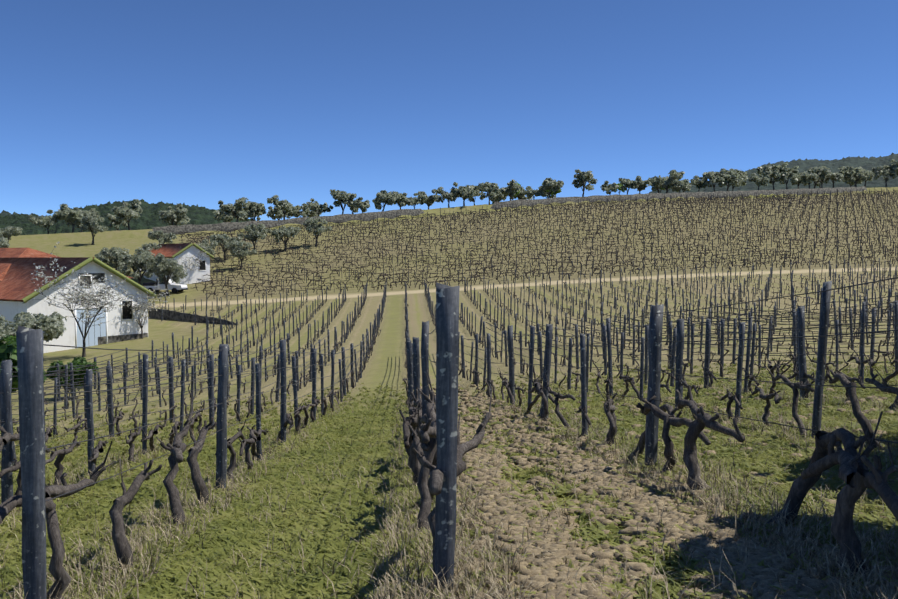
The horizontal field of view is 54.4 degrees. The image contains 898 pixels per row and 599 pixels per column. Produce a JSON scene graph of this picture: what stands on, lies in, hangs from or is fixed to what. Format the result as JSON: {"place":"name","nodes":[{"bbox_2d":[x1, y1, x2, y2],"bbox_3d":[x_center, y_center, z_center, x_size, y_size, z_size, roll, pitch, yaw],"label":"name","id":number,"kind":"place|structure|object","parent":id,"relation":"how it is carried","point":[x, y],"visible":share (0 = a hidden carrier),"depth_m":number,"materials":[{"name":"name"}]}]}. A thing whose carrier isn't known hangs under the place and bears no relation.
{"place":"outdoors","nodes":[
{"label":"outdoors","id":0,"kind":"place"},
{"bbox_2d":[0,210,46,216],"bbox_3d":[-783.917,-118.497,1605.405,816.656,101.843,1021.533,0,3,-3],"label":"hill","id":1,"kind":"structure","parent":0,"point":[4,213],"depth_m":1670.29,"materials":[{"name":"green plant"}]},
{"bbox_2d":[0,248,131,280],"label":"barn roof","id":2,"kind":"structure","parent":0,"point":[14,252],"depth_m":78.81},
{"bbox_2d":[0,199,250,235],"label":"hill","id":3,"kind":"structure","parent":0,"point":[149,218],"depth_m":627.96,"materials":[{"name":"green plant"}]},
{"bbox_2d":[0,216,332,343],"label":"trees","id":4,"kind":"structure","parent":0,"point":[39,316],"depth_m":116.30,"materials":[{"name":"green plant"}]},
{"bbox_2d":[0,187,897,593],"bbox_3d":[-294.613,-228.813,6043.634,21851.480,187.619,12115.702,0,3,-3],"label":"ground","id":5,"kind":"structure","parent":0,"point":[384,363],"depth_m":94.94,"materials":[{"name":"beige soil"}]},
{"bbox_2d":[0,335,98,396],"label":"green shrubs","id":6,"kind":"object","parent":5,"relation":"on","point":[8,350],"visible":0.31,"depth_m":38.74,"materials":[{"name":"green plant"}]},
{"bbox_2d":[0,261,147,352],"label":"barn walls","id":7,"kind":"structure","parent":5,"relation":"on","point":[122,326],"depth_m":70.27,"materials":[{"name":"white paint"}]},
{"bbox_2d":[0,257,155,302],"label":"barn roof","id":8,"kind":"structure","parent":7,"relation":"on","point":[17,284],"depth_m":70.24,"materials":[{"name":"red tile"}]},
{"bbox_2d":[30,241,208,356],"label":"bare blossom trees","id":9,"kind":"object","parent":5,"relation":"on","point":[81,298],"visible":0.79,"depth_m":62.90,"materials":[{"name":"white plant"}]},
{"bbox_2d":[143,279,187,292],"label":"car","id":10,"kind":"object","parent":5,"relation":"on","point":[174,287],"visible":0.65,"depth_m":110.83,"materials":[{"name":"white metal"}]},
{"bbox_2d":[144,246,209,284],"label":"house walls","id":11,"kind":"structure","parent":5,"relation":"on","point":[193,276],"depth_m":117.62,"materials":[{"name":"white paint"}]},
{"bbox_2d":[149,243,213,257],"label":"house roof","id":12,"kind":"structure","parent":11,"relation":"on","point":[170,250],"depth_m":118.17,"materials":[{"name":"red tile"}]},
{"bbox_2d":[149,307,237,324],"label":"terrace wall","id":13,"kind":"structure","parent":5,"relation":"on","point":[174,315],"depth_m":86.13,"materials":[{"name":"stone"}]},
{"bbox_2d":[0,353,897,598],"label":"grass tufts","id":14,"kind":"object","parent":5,"relation":"on","point":[244,536],"visible":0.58,"depth_m":7.89,"materials":[{"name":"green plant"}]},
{"bbox_2d":[0,258,897,598],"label":"vineyard posts","id":15,"kind":"object","parent":5,"relation":"on","point":[448,314],"visible":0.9,"depth_m":14.54,"materials":[{"name":"grey wood"}]},
{"bbox_2d":[0,277,897,501],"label":"trellis wires","id":16,"kind":"object","parent":15,"relation":"attached to","point":[578,345],"visible":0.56,"depth_m":19.74,"materials":[{"name":"grey metal"}]},
{"bbox_2d":[0,347,897,598],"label":"vines","id":17,"kind":"object","parent":5,"relation":"on","point":[420,436],"visible":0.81,"depth_m":7.15,"materials":[{"name":"brown plant"}]},
{"bbox_2d":[0,353,897,598],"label":"dry grass stalks","id":18,"kind":"object","parent":5,"relation":"on","point":[718,499],"visible":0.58,"depth_m":5.94,"materials":[{"name":"plant"}]},
{"bbox_2d":[12,316,894,434],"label":"posts","id":19,"kind":"object","parent":5,"relation":"on","point":[577,374],"visible":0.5,"depth_m":30.86,"materials":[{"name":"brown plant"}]},
{"bbox_2d":[152,186,867,234],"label":"terrace wall ridge","id":20,"kind":"structure","parent":5,"relation":"on","point":[229,226],"depth_m":193.29,"materials":[{"name":"stone"}]},
{"bbox_2d":[157,268,897,362],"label":"posts","id":21,"kind":"object","parent":5,"relation":"on","point":[432,320],"visible":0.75,"depth_m":75.02,"materials":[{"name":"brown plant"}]},
{"bbox_2d":[176,190,897,299],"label":"vines","id":22,"kind":"object","parent":5,"relation":"on","point":[778,198],"visible":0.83,"depth_m":140.58,"materials":[{"name":"brown plant"}]},
{"bbox_2d":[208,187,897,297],"bbox_3d":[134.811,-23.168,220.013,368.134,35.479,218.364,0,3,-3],"label":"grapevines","id":23,"kind":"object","parent":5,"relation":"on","point":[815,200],"visible":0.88,"depth_m":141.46,"materials":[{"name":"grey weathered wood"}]},
{"bbox_2d":[420,375,897,598],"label":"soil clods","id":24,"kind":"object","parent":5,"relation":"on","point":[762,577],"visible":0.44,"depth_m":5.88,"materials":[{"name":"brown soil"}]},
{"bbox_2d":[0,0,897,220],"label":"sky","id":25,"kind":"structure","parent":0,"point":[204,103],"materials":[{"name":"blue"}]},
{"bbox_2d":[28,159,897,233],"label":"olive trees","id":26,"kind":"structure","parent":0,"point":[453,190],"depth_m":196.97,"materials":[{"name":"green plant"}]},
{"bbox_2d":[503,183,674,199],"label":"ridge trees","id":27,"kind":"object","parent":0,"point":[558,191],"depth_m":208.92,"materials":[{"name":"green plant"}]},
{"bbox_2d":[649,153,897,193],"bbox_3d":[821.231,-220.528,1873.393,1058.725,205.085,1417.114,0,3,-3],"label":"hill","id":28,"kind":"structure","parent":0,"point":[864,162],"depth_m":1701.06,"materials":[{"name":"green plant"}]}
]}

